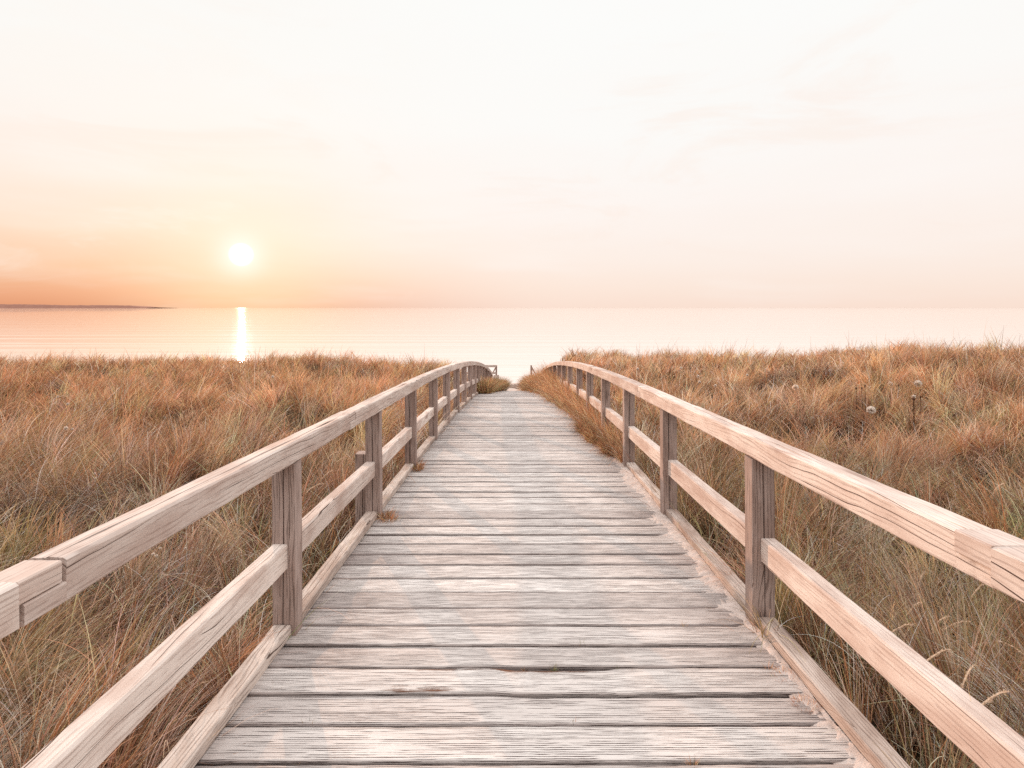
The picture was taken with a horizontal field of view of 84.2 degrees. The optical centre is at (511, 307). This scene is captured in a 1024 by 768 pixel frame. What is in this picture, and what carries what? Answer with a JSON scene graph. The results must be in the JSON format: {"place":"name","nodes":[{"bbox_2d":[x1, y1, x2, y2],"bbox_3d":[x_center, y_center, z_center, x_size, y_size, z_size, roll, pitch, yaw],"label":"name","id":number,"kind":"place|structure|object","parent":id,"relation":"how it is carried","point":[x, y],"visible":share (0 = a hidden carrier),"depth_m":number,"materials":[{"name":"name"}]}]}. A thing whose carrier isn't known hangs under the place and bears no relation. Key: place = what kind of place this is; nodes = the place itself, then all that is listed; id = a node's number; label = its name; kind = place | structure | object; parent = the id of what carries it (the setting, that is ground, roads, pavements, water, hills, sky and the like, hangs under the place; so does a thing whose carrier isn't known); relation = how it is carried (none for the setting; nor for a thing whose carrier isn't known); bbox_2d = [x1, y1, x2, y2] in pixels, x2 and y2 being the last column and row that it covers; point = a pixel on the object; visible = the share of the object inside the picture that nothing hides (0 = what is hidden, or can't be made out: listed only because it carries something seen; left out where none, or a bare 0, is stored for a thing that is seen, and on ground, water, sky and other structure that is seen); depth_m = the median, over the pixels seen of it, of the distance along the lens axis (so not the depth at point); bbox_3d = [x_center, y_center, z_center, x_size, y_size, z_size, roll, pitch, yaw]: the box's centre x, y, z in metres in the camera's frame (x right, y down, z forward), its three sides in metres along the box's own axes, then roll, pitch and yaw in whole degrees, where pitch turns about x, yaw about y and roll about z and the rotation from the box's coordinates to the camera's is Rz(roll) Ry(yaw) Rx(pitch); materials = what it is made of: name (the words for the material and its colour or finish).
{"place":"outdoors","nodes":[
{"label":"outdoors","id":0,"kind":"place"},
{"bbox_2d":[0,304,164,307],"bbox_3d":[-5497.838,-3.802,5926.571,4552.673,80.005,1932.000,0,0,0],"label":"hills","id":1,"kind":"structure","parent":0,"point":[56,306],"depth_m":5378.05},
{"bbox_2d":[0,308,1023,382],"bbox_3d":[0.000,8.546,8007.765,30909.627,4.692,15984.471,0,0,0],"label":"sea","id":2,"kind":"structure","parent":0,"point":[513,344],"depth_m":145.80,"materials":[{"name":"pink"}]},
{"bbox_2d":[0,326,1023,767],"bbox_3d":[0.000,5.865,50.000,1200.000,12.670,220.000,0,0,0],"label":"ground","id":3,"kind":"structure","parent":0,"point":[758,389],"depth_m":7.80,"materials":[{"name":"brown plant"}]},
{"bbox_2d":[152,552,154,621],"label":"stalk","id":4,"kind":"object","parent":3,"relation":"on","point":[153,553],"visible":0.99,"depth_m":3.70,"materials":[{"name":"brown plant"}]},
{"bbox_2d":[155,554,157,623],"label":"stalk","id":5,"kind":"object","parent":3,"relation":"on","point":[156,555],"visible":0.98,"depth_m":3.68,"materials":[{"name":"brown plant"}]},
{"bbox_2d":[159,547,161,608],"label":"stalk","id":6,"kind":"object","parent":3,"relation":"on","point":[160,548],"visible":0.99,"depth_m":3.80,"materials":[{"name":"brown plant"}]},
{"bbox_2d":[0,343,477,767],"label":"dune grass","id":7,"kind":"structure","parent":3,"relation":"on","point":[42,469],"depth_m":5.70,"materials":[{"name":"brown plant"}]},
{"bbox_2d":[355,451,365,524],"bbox_3d":[-1.306,1.937,4.990,0.122,1.320,0.122,0,0,0],"label":"short pile","id":8,"kind":"object","parent":3,"relation":"on","point":[360,496],"visible":0.21,"depth_m":4.93,"materials":[{"name":"brown wood"}]},
{"bbox_2d":[467,365,498,379],"bbox_3d":[-2.330,4.229,30.970,3.251,2.173,0.232,0,0,0],"label":"foot fence","id":9,"kind":"object","parent":3,"relation":"on","point":[495,373],"visible":0.24,"depth_m":30.91,"materials":[{"name":"brown wood"}]},
{"bbox_2d":[194,391,859,767],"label":"boardwalk","id":10,"kind":"structure","parent":3,"relation":"on","point":[498,555],"depth_m":2.89,"materials":[{"name":"grey wood"}]},
{"bbox_2d":[0,361,492,767],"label":"railing","id":11,"kind":"object","parent":10,"relation":"on","point":[97,732],"visible":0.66,"depth_m":2.32,"materials":[{"name":"brown wood"}]},
{"bbox_2d":[374,508,402,522],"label":"grass tuft","id":12,"kind":"object","parent":10,"relation":"on","point":[389,515],"visible":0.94,"depth_m":4.80,"materials":[{"name":"brown plant"}]},
{"bbox_2d":[411,457,427,471],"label":"grass tuft","id":13,"kind":"object","parent":10,"relation":"on","point":[419,468],"visible":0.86,"depth_m":6.48,"materials":[{"name":"brown plant"}]},
{"bbox_2d":[477,375,514,393],"bbox_3d":[-0.703,2.848,20.949,1.523,1.354,6.674,0,0,5],"label":"grass tuft","id":14,"kind":"object","parent":10,"relation":"on","point":[488,385],"visible":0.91,"depth_m":18.87,"materials":[{"name":"brown plant"}]},
{"bbox_2d":[516,373,550,390],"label":"grass tuft","id":15,"kind":"object","parent":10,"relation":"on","point":[523,384],"visible":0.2,"depth_m":20.23,"materials":[{"name":"brown plant"}]},
{"bbox_2d":[569,416,636,455],"bbox_3d":[1.256,1.852,8.274,0.796,0.425,2.527,0,0,0],"label":"grass tuft","id":16,"kind":"object","parent":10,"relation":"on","point":[599,444],"visible":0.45,"depth_m":8.03,"materials":[{"name":"brown plant"}]},
{"bbox_2d":[683,753,701,766],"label":"grass sprout","id":17,"kind":"object","parent":10,"relation":"on","point":[694,760],"depth_m":2.10,"materials":[{"name":"beige plant"}]},
{"bbox_2d":[542,361,1023,767],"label":"railing","id":18,"kind":"object","parent":10,"relation":"on","point":[979,734],"visible":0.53,"depth_m":2.39,"materials":[{"name":"brown wood"}]},
{"bbox_2d":[701,547,866,680],"bbox_3d":[1.367,1.583,2.986,0.696,0.475,0.725,0,0,0],"label":"grass tuft","id":19,"kind":"object","parent":10,"relation":"on","point":[756,628],"visible":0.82,"depth_m":2.95,"materials":[{"name":"brown plant"}]},
{"bbox_2d":[771,665,800,682],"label":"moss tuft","id":20,"kind":"object","parent":10,"relation":"on","point":[782,674],"visible":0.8,"depth_m":2.63,"materials":[{"name":"brown plant"}]},
{"bbox_2d":[515,359,642,465],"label":"creeping grass","id":21,"kind":"structure","parent":3,"relation":"on","point":[553,389],"depth_m":11.00,"materials":[{"name":"brown plant"}]},
{"bbox_2d":[866,406,875,413],"bbox_3d":[6.272,1.980,9.900,0.146,0.521,0.147,0,0,0],"label":"seed puff","id":22,"kind":"object","parent":3,"relation":"on","point":[870,410],"visible":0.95,"depth_m":9.88,"materials":[{"name":"beige plant"}]},
{"bbox_2d":[869,623,914,674],"bbox_3d":[1.934,1.862,2.902,0.254,0.493,0.021,0,0,2],"label":"seed stalk","id":23,"kind":"object","parent":3,"relation":"on","point":[901,627],"visible":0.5,"depth_m":2.90,"materials":[{"name":"beige plant"}]},
{"bbox_2d":[912,397,914,432],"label":"dead flower","id":24,"kind":"object","parent":3,"relation":"on","point":[913,398],"visible":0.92,"depth_m":9.58,"materials":[{"name":"brown plant"}]},
{"bbox_2d":[914,380,921,386],"bbox_3d":[8.091,1.712,11.300,0.146,0.526,0.145,0,0,0],"label":"seed puff","id":25,"kind":"object","parent":3,"relation":"on","point":[919,382],"visible":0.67,"depth_m":11.28,"materials":[{"name":"beige plant"}]},
{"bbox_2d":[906,648,953,699],"bbox_3d":[1.923,1.844,2.633,0.262,0.510,0.022,0,0,-4],"label":"seed stalk","id":26,"kind":"object","parent":3,"relation":"on","point":[934,655],"visible":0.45,"depth_m":2.64,"materials":[{"name":"beige plant"}]},
{"bbox_2d":[928,621,970,656],"bbox_3d":[2.724,2.217,3.551,0.289,0.530,0.025,0,0,7],"label":"seed stalk","id":27,"kind":"object","parent":3,"relation":"on","point":[958,622],"visible":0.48,"depth_m":3.54,"materials":[{"name":"beige plant"}]},
{"bbox_2d":[949,664,976,763],"bbox_3d":[2.022,1.876,2.549,0.311,0.463,0.020,0,0,-33],"label":"seed stalk","id":28,"kind":"object","parent":3,"relation":"on","point":[966,675],"visible":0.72,"depth_m":2.57,"materials":[{"name":"beige plant"}]},
{"bbox_2d":[962,583,984,642],"bbox_3d":[3.310,2.256,4.067,0.262,0.510,0.022,0,0,-21],"label":"seed stalk","id":29,"kind":"object","parent":3,"relation":"on","point":[973,594],"visible":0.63,"depth_m":4.08,"materials":[{"name":"beige plant"}]},
{"bbox_2d":[956,689,1009,767],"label":"seed stalk","id":30,"kind":"object","parent":3,"relation":"on","point":[989,699],"visible":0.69,"depth_m":2.31,"materials":[{"name":"beige plant"}]},
{"bbox_2d":[998,641,1023,654],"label":"seed stalk","id":31,"kind":"object","parent":3,"relation":"on","point":[1012,646],"visible":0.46,"depth_m":3.30,"materials":[{"name":"beige plant"}]},
{"bbox_2d":[0,0,1023,307],"label":"sky","id":32,"kind":"structure","parent":0,"point":[155,153],"materials":[{"name":"white"}]},
{"bbox_2d":[613,456,873,767],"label":"drifted sand","id":33,"kind":"structure","parent":0,"point":[708,577],"depth_m":3.29,"materials":[{"name":"beige sand"}]},
{"bbox_2d":[787,694,820,714],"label":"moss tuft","id":34,"kind":"object","parent":33,"relation":"on","point":[801,702],"visible":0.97,"depth_m":2.43,"materials":[{"name":"brown plant"}]}
]}

